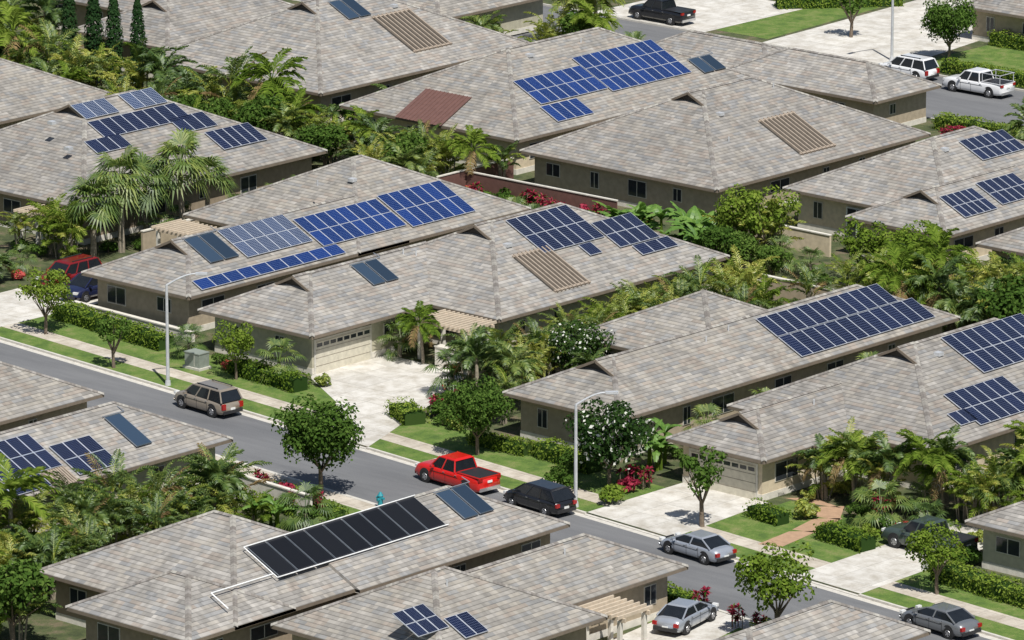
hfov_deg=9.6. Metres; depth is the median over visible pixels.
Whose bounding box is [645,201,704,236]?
banana plant
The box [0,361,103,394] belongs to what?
ridge caps
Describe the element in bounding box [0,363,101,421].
roof
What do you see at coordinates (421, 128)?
areca palm
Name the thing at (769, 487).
walls
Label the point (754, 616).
red ti plant
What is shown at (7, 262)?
feather palm tree
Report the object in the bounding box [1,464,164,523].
windows
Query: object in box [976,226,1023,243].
ridge caps
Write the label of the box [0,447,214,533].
walls
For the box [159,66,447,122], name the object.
walls
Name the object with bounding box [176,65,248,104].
golden areca palm
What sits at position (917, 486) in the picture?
dwarf fan palm
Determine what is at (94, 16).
cypress tree
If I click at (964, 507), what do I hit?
areca palm
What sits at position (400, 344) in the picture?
dwarf fan palm
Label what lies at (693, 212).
banana plant
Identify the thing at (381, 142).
golden areca palm
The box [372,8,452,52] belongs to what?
roof trellis
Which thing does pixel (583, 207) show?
red leaf shrub
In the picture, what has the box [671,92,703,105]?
gable vent
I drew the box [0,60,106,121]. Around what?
roof
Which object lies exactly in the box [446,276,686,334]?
windows
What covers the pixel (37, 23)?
golden areca palm
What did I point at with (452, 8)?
roof
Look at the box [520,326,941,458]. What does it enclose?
walls
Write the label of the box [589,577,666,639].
walls
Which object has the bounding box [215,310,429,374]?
walls
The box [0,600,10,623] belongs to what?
areca palm
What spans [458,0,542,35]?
walls
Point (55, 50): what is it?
feather palm tree
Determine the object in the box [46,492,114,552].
areca palm
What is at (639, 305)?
areca palm
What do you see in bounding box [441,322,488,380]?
areca palm
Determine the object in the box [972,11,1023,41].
walls
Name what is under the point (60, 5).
windows
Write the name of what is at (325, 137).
dense tree
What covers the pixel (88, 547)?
areca palm
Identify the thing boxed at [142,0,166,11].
gable vent
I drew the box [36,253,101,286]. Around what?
dark red suv
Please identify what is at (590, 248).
solar panel array
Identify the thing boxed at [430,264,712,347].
walls
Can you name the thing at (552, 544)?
ridge caps
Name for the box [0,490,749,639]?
yard terrain
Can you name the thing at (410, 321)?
feather palm tree
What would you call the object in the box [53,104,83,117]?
gable vent
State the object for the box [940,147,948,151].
roof vents
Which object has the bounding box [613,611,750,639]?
driveway
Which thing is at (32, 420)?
windows
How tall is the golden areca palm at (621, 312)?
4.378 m
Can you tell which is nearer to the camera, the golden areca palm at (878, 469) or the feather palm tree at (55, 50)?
the golden areca palm at (878, 469)
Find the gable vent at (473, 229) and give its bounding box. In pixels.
[456,225,491,239]
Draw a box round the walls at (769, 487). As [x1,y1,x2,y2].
[682,445,846,500]
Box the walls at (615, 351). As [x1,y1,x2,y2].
[595,346,621,356]
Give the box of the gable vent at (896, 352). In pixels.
[877,347,916,363]
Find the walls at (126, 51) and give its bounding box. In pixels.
[84,35,152,77]
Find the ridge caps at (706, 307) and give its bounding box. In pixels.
[572,290,767,335]
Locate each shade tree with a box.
[267,393,364,492]
[439,373,516,454]
[920,0,977,58]
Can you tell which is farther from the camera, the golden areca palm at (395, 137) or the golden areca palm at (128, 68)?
the golden areca palm at (128, 68)
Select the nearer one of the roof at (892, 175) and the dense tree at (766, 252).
the dense tree at (766, 252)
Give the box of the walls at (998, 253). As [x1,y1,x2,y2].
[992,250,1022,258]
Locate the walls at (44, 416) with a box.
[0,402,86,431]
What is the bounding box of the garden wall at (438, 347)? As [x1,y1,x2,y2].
[434,344,465,372]
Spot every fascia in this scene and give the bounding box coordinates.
[0,109,56,123]
[0,151,327,211]
[0,394,103,424]
[25,439,232,500]
[40,572,359,629]
[61,0,121,11]
[65,607,295,639]
[77,32,164,49]
[81,241,407,299]
[174,58,474,95]
[183,209,530,255]
[197,306,428,339]
[271,617,607,639]
[339,106,620,142]
[355,524,569,593]
[432,256,729,322]
[453,0,538,18]
[503,318,959,418]
[519,134,930,192]
[572,336,628,350]
[573,567,687,605]
[666,437,842,464]
[727,406,1023,449]
[778,84,941,104]
[782,188,871,207]
[846,215,1023,238]
[907,632,930,639]
[964,522,1023,538]
[974,8,1023,18]
[975,244,1023,255]
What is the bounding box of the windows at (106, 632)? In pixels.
[97,622,222,639]
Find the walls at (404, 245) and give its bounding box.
[199,221,461,247]
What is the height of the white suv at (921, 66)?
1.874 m
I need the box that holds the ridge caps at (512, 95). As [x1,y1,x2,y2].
[339,27,759,140]
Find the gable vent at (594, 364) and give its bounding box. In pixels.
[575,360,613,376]
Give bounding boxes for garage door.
[314,325,371,374]
[689,448,757,500]
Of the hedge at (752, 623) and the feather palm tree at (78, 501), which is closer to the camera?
the hedge at (752, 623)
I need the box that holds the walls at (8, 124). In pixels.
[0,116,36,128]
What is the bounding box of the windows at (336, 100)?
[165,69,389,104]
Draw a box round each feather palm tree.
[0,0,42,30]
[0,1,49,59]
[0,253,15,278]
[0,254,8,266]
[0,453,60,571]
[0,523,75,590]
[0,537,43,584]
[19,0,73,56]
[24,57,71,79]
[25,47,78,74]
[57,486,115,539]
[58,60,92,79]
[134,44,198,94]
[164,65,212,107]
[166,92,202,108]
[179,449,248,509]
[229,47,308,133]
[243,91,299,130]
[260,101,311,136]
[274,87,324,135]
[284,124,318,160]
[315,102,344,122]
[333,143,375,157]
[340,105,390,153]
[350,113,407,156]
[370,83,397,91]
[377,141,426,172]
[395,300,443,363]
[396,314,433,347]
[444,124,501,175]
[444,325,502,384]
[460,10,506,32]
[467,344,501,381]
[481,338,545,412]
[564,347,608,367]
[567,0,622,32]
[791,433,848,499]
[815,429,880,501]
[830,430,886,500]
[853,430,914,511]
[858,240,936,304]
[892,428,960,511]
[902,251,968,332]
[904,219,980,277]
[911,451,965,515]
[918,424,978,506]
[925,273,980,330]
[932,298,977,331]
[937,250,970,279]
[952,276,999,327]
[967,470,1012,504]
[989,447,1023,495]
[993,251,1023,278]
[1002,98,1023,139]
[1003,419,1023,485]
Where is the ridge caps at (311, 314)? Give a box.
[197,241,425,336]
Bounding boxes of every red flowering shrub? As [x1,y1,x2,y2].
[11,271,25,279]
[220,359,230,368]
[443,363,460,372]
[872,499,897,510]
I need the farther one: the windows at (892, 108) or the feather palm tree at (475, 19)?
the feather palm tree at (475, 19)
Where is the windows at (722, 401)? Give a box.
[537,343,894,428]
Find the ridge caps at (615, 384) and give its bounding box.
[502,284,960,415]
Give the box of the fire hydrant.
[376,492,384,505]
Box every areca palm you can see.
[0,30,49,64]
[0,44,34,64]
[0,212,34,251]
[0,488,56,532]
[0,493,63,542]
[0,508,40,542]
[0,528,36,569]
[0,546,11,575]
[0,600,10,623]
[5,590,62,639]
[10,17,87,68]
[13,525,83,599]
[19,10,60,57]
[23,193,81,255]
[31,201,92,258]
[35,500,108,556]
[36,197,99,252]
[39,471,103,510]
[44,523,104,558]
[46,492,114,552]
[47,33,116,88]
[50,514,125,557]
[51,39,114,84]
[63,485,115,553]
[70,479,141,547]
[71,448,157,536]
[80,42,131,91]
[82,483,160,543]
[88,49,155,89]
[99,78,128,92]
[102,38,183,89]
[105,74,148,95]
[109,484,175,536]
[116,459,198,530]
[125,73,186,99]
[126,490,179,534]
[154,74,192,96]
[160,477,216,524]
[162,505,213,524]
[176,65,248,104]
[176,460,254,509]
[177,442,274,512]
[177,471,204,510]
[190,486,240,515]
[194,94,204,109]
[196,46,275,105]
[202,98,254,119]
[209,82,254,113]
[230,489,276,522]
[232,79,277,124]
[255,95,331,138]
[305,107,339,159]
[318,114,355,162]
[326,120,350,163]
[341,127,364,156]
[350,133,392,158]
[370,128,427,155]
[383,131,430,168]
[387,124,418,150]
[399,147,448,177]
[403,119,444,173]
[421,130,462,175]
[425,132,463,175]
[428,123,472,173]
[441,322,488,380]
[468,18,517,33]
[476,364,529,425]
[478,335,517,382]
[481,320,528,373]
[482,140,525,177]
[500,336,556,383]
[507,317,558,378]
[512,321,555,355]
[513,332,565,379]
[518,19,561,40]
[523,5,573,37]
[537,308,599,369]
[539,302,587,328]
[568,303,619,324]
[578,300,621,320]
[580,308,618,328]
[582,292,637,320]
[597,293,618,315]
[608,281,667,313]
[616,279,667,304]
[649,275,709,299]
[651,270,707,298]
[655,284,679,303]
[661,254,730,293]
[694,258,755,286]
[698,257,761,298]
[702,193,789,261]
[707,245,779,302]
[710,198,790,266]
[720,282,770,308]
[734,198,806,257]
[738,273,790,308]
[739,266,781,306]
[779,262,838,302]
[785,441,850,500]
[824,248,866,288]
[825,416,887,488]
[839,259,898,286]
[840,447,916,503]
[851,245,893,285]
[856,268,916,298]
[861,252,896,277]
[888,260,959,304]
[891,242,936,297]
[893,241,948,306]
[906,269,974,306]
[930,276,973,306]
[942,463,983,520]
[943,460,1002,518]
[945,451,983,510]
[946,457,1023,517]
[957,248,1007,318]
[962,452,1023,508]
[965,251,1023,298]
[967,255,1023,308]
[969,282,1017,314]
[970,260,1010,291]
[976,445,1013,494]
[998,473,1023,505]
[999,432,1023,472]
[1001,252,1023,279]
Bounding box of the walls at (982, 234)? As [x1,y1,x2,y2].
[861,217,1023,265]
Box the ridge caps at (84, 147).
[0,89,327,208]
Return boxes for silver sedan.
[652,597,718,634]
[659,529,736,564]
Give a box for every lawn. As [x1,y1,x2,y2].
[0,315,1023,639]
[245,474,743,637]
[716,0,904,38]
[727,501,982,578]
[935,45,1023,71]
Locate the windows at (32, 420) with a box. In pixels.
[28,418,36,423]
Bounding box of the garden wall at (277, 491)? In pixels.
[235,474,312,521]
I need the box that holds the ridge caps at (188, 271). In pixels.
[81,194,354,296]
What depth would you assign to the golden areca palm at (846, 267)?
401.56 m
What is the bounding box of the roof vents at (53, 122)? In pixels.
[47,120,72,150]
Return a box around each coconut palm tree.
[549,0,631,29]
[551,0,597,13]
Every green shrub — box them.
[10,238,29,251]
[29,243,48,256]
[33,596,49,602]
[99,240,118,252]
[131,238,140,248]
[211,353,228,362]
[297,504,322,518]
[326,512,342,520]
[427,399,452,416]
[431,414,448,425]
[432,390,448,400]
[477,189,492,194]
[493,187,514,198]
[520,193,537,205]
[542,467,578,488]
[549,461,573,476]
[556,451,581,466]
[623,465,644,478]
[667,443,682,457]
[799,268,816,276]
[816,273,832,284]
[843,501,871,517]
[866,516,893,529]
[876,514,893,531]
[953,545,981,565]
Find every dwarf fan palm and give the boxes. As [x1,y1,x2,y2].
[4,243,40,272]
[133,210,174,238]
[167,201,191,218]
[169,323,209,359]
[253,337,308,384]
[276,481,336,531]
[375,320,423,360]
[422,348,480,395]
[506,196,526,205]
[523,203,543,208]
[624,31,645,39]
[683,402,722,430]
[747,387,769,394]
[755,232,792,268]
[759,297,785,308]
[765,233,797,274]
[793,246,828,276]
[850,478,914,528]
[855,350,877,359]
[855,473,905,511]
[902,481,945,517]
[907,499,957,528]
[975,475,1023,529]
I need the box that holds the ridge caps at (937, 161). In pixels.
[782,126,1023,187]
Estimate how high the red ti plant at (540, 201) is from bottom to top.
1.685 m
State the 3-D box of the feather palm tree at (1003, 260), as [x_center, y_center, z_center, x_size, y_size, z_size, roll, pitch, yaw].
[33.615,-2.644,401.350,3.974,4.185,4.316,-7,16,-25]
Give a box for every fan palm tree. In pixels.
[59,176,128,256]
[86,143,156,252]
[123,151,179,229]
[147,128,211,219]
[184,155,238,205]
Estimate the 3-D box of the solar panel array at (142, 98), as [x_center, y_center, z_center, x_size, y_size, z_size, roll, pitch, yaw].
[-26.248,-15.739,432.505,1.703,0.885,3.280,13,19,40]
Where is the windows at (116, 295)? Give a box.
[107,281,273,313]
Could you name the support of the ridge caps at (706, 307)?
on the roof at (674, 318)
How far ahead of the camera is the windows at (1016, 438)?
364.98 m
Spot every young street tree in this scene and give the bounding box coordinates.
[97,318,134,367]
[679,445,728,526]
[832,0,870,37]
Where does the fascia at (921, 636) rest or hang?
on the walls
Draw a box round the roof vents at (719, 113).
[716,83,773,140]
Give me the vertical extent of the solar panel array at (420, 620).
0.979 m
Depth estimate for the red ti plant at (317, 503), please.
355.21 m
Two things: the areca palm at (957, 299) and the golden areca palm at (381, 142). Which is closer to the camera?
the areca palm at (957, 299)
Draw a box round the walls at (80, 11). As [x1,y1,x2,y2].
[43,0,107,28]
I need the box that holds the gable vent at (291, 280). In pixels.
[274,276,309,291]
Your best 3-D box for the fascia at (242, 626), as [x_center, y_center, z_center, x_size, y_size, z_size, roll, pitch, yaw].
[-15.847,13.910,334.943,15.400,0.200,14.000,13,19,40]
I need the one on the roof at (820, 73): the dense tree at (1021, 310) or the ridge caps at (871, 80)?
the ridge caps at (871, 80)
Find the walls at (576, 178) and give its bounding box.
[534,141,914,213]
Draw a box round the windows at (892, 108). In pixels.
[831,100,895,114]
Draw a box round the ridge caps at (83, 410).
[0,401,232,438]
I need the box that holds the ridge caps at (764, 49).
[655,30,781,55]
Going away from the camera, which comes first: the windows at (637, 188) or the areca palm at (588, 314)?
the areca palm at (588, 314)
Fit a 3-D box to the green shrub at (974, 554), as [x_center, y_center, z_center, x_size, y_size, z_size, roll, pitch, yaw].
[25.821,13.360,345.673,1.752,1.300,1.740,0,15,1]
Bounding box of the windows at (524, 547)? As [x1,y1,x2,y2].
[453,539,540,570]
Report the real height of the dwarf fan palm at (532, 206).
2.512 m
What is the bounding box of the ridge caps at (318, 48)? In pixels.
[174,0,528,93]
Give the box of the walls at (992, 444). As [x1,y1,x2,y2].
[854,428,1023,492]
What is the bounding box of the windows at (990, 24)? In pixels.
[986,16,1023,34]
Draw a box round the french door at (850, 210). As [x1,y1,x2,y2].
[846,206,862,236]
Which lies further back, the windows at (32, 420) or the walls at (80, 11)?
the walls at (80, 11)
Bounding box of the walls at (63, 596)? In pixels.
[56,580,344,639]
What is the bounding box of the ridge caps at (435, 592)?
[271,566,607,639]
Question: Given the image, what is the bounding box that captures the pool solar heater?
[211,495,448,608]
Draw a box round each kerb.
[0,337,1013,639]
[215,454,758,621]
[543,3,1023,91]
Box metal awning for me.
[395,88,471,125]
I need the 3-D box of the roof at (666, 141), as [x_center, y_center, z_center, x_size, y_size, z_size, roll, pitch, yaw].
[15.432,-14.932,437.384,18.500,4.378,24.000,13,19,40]
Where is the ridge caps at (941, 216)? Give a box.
[845,164,1015,231]
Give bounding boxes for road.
[0,343,989,639]
[299,0,1023,124]
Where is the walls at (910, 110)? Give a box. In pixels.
[797,90,925,125]
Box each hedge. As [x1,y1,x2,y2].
[50,300,176,350]
[211,479,296,517]
[224,355,311,392]
[274,479,348,517]
[383,396,430,425]
[465,430,532,456]
[528,436,602,473]
[667,581,698,603]
[742,497,792,525]
[749,617,771,625]
[773,0,904,9]
[812,520,880,553]
[927,559,1023,608]
[931,111,1021,140]
[938,57,1023,87]
[938,125,993,133]
[987,29,1023,50]
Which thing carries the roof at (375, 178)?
on the fascia at (361, 253)
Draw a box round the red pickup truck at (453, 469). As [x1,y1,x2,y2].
[415,451,500,492]
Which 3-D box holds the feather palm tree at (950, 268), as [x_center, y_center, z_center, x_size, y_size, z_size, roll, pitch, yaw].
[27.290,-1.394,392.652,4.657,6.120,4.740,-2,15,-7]
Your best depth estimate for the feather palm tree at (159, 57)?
455.89 m
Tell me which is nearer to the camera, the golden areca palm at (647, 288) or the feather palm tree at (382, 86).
the golden areca palm at (647, 288)
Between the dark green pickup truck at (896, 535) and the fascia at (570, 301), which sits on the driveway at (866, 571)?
the dark green pickup truck at (896, 535)
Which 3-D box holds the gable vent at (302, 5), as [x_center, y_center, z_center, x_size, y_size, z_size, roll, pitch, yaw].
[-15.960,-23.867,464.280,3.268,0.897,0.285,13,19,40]
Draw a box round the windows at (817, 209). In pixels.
[813,201,822,219]
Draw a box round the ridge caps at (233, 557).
[41,510,289,626]
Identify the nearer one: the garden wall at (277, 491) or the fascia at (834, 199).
the garden wall at (277, 491)
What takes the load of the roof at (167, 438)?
on the fascia at (181, 454)
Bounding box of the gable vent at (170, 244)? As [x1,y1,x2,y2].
[154,240,187,255]
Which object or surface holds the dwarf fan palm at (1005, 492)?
on the yard terrain at (670, 474)
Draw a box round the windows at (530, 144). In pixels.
[373,118,543,158]
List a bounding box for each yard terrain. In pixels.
[0,0,1023,593]
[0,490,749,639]
[543,0,1023,88]
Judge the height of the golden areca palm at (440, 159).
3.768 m
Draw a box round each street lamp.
[165,272,207,385]
[574,391,617,507]
[889,0,893,59]
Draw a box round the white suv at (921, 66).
[878,52,939,78]
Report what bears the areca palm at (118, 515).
on the yard terrain at (46, 626)
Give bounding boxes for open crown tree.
[15,267,72,333]
[211,320,254,379]
[713,183,767,232]
[733,541,816,618]
[738,184,801,268]
[833,216,888,277]
[875,228,922,269]
[888,220,948,296]
[905,519,969,594]
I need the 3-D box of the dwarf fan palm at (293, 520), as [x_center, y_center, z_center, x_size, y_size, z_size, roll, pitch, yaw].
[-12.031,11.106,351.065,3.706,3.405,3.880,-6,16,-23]
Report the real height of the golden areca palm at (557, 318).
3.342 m
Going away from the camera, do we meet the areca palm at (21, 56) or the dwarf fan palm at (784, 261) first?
the dwarf fan palm at (784, 261)
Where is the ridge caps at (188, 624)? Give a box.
[65,570,295,639]
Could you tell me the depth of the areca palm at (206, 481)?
350.60 m
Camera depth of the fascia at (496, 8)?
484.77 m
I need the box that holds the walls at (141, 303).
[98,246,399,330]
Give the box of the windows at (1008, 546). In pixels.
[996,535,1020,557]
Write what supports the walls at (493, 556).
on the yard terrain at (46, 626)
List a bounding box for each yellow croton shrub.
[57,248,73,258]
[313,372,331,385]
[445,419,460,429]
[793,498,820,518]
[800,489,817,501]
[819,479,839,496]
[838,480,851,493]
[966,529,982,540]
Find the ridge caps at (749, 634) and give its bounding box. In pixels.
[714,599,930,639]
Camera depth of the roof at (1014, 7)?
483.43 m
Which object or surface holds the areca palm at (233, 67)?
on the yard terrain at (670, 474)
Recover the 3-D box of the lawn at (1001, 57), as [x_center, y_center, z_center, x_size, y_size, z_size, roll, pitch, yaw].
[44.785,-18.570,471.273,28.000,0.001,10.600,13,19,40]
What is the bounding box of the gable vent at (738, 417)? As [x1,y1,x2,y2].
[719,413,758,429]
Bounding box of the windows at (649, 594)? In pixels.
[644,583,655,605]
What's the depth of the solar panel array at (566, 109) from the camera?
444.20 m
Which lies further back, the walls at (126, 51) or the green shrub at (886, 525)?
the walls at (126, 51)
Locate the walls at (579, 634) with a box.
[292,627,585,639]
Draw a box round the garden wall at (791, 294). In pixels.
[752,274,978,331]
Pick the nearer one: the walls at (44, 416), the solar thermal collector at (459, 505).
the solar thermal collector at (459, 505)
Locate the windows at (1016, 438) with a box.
[872,432,1022,471]
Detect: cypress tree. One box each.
[60,0,77,50]
[83,0,104,82]
[104,0,123,85]
[129,0,146,67]
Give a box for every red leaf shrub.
[278,482,294,488]
[579,203,589,209]
[615,475,640,493]
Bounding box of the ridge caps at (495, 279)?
[425,202,729,319]
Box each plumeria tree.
[545,319,616,371]
[562,397,657,484]
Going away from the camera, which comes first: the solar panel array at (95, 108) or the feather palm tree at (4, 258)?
the feather palm tree at (4, 258)
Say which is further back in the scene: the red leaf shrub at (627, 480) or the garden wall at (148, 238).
the garden wall at (148, 238)
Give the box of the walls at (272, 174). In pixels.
[0,157,311,244]
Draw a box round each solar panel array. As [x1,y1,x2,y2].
[0,434,62,479]
[3,474,51,495]
[49,435,117,474]
[70,98,119,119]
[84,134,131,153]
[87,103,190,136]
[118,87,167,109]
[171,111,217,131]
[192,244,345,289]
[204,122,267,149]
[217,214,312,257]
[293,199,406,246]
[376,180,475,226]
[392,604,448,636]
[444,611,488,638]
[505,205,604,252]
[513,65,607,104]
[540,98,593,121]
[572,39,691,91]
[578,242,601,255]
[591,213,659,247]
[632,236,677,254]
[756,284,897,336]
[778,298,934,356]
[940,188,997,217]
[941,313,1023,372]
[943,376,1023,424]
[947,408,975,425]
[959,129,1023,160]
[975,173,1023,204]
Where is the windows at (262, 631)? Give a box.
[70,587,344,639]
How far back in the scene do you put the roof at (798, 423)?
360.66 m
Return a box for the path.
[759,498,843,546]
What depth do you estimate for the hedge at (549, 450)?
366.19 m
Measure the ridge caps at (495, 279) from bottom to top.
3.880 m
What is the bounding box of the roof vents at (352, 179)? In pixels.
[317,177,356,185]
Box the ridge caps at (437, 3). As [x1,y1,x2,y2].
[435,0,439,12]
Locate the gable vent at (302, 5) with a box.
[287,2,316,14]
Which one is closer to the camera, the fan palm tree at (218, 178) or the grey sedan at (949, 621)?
the grey sedan at (949, 621)
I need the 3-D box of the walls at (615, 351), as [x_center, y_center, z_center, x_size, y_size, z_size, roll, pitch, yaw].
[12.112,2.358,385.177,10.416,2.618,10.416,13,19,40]
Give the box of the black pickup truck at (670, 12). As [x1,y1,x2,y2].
[628,0,695,25]
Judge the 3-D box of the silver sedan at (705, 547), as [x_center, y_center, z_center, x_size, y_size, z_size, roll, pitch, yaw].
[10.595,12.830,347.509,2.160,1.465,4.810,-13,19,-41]
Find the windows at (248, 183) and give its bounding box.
[3,174,256,227]
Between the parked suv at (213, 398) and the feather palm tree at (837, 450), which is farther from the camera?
the parked suv at (213, 398)
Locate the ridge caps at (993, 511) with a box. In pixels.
[964,500,1023,521]
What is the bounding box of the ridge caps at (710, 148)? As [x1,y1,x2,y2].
[519,76,930,189]
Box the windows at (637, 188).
[546,146,902,202]
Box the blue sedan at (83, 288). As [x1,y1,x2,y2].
[64,273,97,302]
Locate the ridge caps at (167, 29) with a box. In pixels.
[73,0,294,47]
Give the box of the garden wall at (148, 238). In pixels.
[140,219,198,250]
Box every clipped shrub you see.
[598,483,627,502]
[861,522,879,535]
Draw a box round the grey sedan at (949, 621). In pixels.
[899,602,981,639]
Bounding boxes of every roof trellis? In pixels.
[41,466,78,488]
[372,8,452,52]
[512,245,590,292]
[758,111,835,154]
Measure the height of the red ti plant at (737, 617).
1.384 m
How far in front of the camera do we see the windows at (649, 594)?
334.78 m
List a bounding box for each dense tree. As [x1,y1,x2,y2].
[0,557,55,639]
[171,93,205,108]
[193,97,236,119]
[231,93,286,133]
[295,123,348,165]
[340,109,353,119]
[382,131,428,168]
[527,328,575,373]
[557,10,609,34]
[697,225,744,268]
[716,230,759,267]
[752,244,793,275]
[973,273,1023,318]
[1000,296,1023,315]
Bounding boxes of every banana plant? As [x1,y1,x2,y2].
[239,491,302,528]
[592,200,661,219]
[638,210,664,231]
[639,417,681,470]
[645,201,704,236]
[665,206,723,250]
[670,208,717,227]
[670,214,717,247]
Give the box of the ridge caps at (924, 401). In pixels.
[727,317,999,438]
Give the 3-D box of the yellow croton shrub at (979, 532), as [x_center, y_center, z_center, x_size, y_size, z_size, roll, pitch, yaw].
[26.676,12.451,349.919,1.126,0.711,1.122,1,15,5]
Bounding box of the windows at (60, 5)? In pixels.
[55,4,102,18]
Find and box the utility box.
[183,348,210,371]
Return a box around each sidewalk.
[2,323,1023,629]
[215,456,753,628]
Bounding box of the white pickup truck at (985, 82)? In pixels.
[942,67,1015,97]
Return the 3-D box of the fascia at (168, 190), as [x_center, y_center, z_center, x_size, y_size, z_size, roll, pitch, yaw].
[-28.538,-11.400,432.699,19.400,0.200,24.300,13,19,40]
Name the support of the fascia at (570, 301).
on the walls at (505, 326)
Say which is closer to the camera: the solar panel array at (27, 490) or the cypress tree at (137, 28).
the solar panel array at (27, 490)
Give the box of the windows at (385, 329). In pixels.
[230,320,394,350]
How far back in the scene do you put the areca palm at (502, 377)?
374.22 m
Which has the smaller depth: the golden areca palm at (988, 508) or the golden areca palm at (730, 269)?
the golden areca palm at (988, 508)
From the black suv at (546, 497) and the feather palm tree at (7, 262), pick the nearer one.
the black suv at (546, 497)
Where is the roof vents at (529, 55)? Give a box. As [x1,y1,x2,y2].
[525,38,581,57]
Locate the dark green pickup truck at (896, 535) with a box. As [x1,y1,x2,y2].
[881,515,978,557]
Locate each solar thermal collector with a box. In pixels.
[102,406,151,447]
[182,226,238,263]
[328,0,370,19]
[349,252,398,285]
[433,477,493,519]
[687,50,725,73]
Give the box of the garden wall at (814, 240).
[755,225,831,256]
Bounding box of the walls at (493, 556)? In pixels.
[345,534,549,597]
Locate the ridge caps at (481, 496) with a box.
[303,485,569,530]
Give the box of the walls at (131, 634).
[86,615,284,639]
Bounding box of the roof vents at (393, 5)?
[345,4,397,37]
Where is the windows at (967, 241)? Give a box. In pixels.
[876,226,1003,246]
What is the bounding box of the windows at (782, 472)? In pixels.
[775,456,817,481]
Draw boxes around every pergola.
[13,203,64,249]
[151,219,216,245]
[415,309,496,358]
[579,595,652,639]
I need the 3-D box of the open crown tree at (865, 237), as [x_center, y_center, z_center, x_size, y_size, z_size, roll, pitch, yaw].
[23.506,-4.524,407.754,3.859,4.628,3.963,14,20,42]
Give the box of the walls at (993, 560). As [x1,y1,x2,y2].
[982,529,1023,577]
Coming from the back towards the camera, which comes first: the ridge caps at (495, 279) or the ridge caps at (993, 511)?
the ridge caps at (495, 279)
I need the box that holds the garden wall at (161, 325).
[72,300,195,341]
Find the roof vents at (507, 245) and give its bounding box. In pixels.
[503,242,511,247]
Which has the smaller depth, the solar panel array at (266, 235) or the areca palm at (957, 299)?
the areca palm at (957, 299)
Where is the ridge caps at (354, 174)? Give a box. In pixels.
[183,155,530,252]
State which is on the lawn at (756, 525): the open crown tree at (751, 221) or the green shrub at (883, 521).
the green shrub at (883, 521)
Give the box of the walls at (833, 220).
[797,194,865,238]
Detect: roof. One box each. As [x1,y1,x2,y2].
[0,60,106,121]
[0,95,324,207]
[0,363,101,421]
[0,403,229,498]
[40,513,353,626]
[68,573,233,639]
[74,0,150,10]
[75,0,292,48]
[83,196,357,296]
[162,0,526,93]
[186,156,528,252]
[200,244,429,336]
[273,568,603,639]
[304,488,566,589]
[341,29,749,140]
[399,0,527,16]
[426,204,727,319]
[469,535,685,603]
[505,286,957,416]
[522,78,927,189]
[591,293,763,348]
[656,32,778,67]
[668,383,848,460]
[722,602,927,639]
[730,49,939,101]
[730,320,1023,448]
[785,128,1023,205]
[848,166,1023,234]
[968,503,1023,534]
[969,0,1023,15]
[979,228,1023,252]
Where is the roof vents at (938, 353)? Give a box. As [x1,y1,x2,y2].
[933,351,943,356]
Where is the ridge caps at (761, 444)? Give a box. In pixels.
[666,381,841,461]
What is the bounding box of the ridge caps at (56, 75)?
[0,58,114,93]
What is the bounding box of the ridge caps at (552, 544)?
[464,533,688,572]
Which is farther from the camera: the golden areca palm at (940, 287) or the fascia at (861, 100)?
the fascia at (861, 100)
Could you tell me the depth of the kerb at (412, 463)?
367.36 m
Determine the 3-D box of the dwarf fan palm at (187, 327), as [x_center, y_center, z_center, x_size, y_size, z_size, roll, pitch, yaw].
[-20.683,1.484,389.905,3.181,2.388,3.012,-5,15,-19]
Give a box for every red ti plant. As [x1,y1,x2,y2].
[253,469,268,478]
[313,491,325,513]
[428,394,443,416]
[468,181,483,191]
[517,188,538,204]
[533,192,556,206]
[592,203,604,214]
[612,464,639,480]
[638,465,653,489]
[691,586,710,601]
[726,602,748,629]
[751,611,767,623]
[872,489,897,513]
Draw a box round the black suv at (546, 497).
[503,478,576,515]
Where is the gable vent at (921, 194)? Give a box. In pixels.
[903,190,937,203]
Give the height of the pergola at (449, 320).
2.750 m
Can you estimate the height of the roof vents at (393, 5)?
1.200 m
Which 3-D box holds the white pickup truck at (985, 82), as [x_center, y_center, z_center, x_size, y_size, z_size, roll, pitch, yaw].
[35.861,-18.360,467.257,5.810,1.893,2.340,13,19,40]
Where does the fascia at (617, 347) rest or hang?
on the walls at (615, 351)
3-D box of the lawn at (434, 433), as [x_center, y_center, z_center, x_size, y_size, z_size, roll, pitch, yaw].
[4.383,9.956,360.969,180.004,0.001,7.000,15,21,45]
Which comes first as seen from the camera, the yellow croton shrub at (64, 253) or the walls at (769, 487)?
the walls at (769, 487)
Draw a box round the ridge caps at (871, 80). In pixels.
[728,47,941,101]
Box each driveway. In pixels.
[0,285,97,326]
[311,355,466,446]
[589,482,765,535]
[598,0,800,31]
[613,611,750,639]
[763,0,976,62]
[797,521,982,593]
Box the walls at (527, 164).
[354,111,590,174]
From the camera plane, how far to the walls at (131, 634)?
326.91 m
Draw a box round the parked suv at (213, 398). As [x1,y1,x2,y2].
[174,379,242,417]
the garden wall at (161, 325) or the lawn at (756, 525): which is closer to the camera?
the lawn at (756, 525)

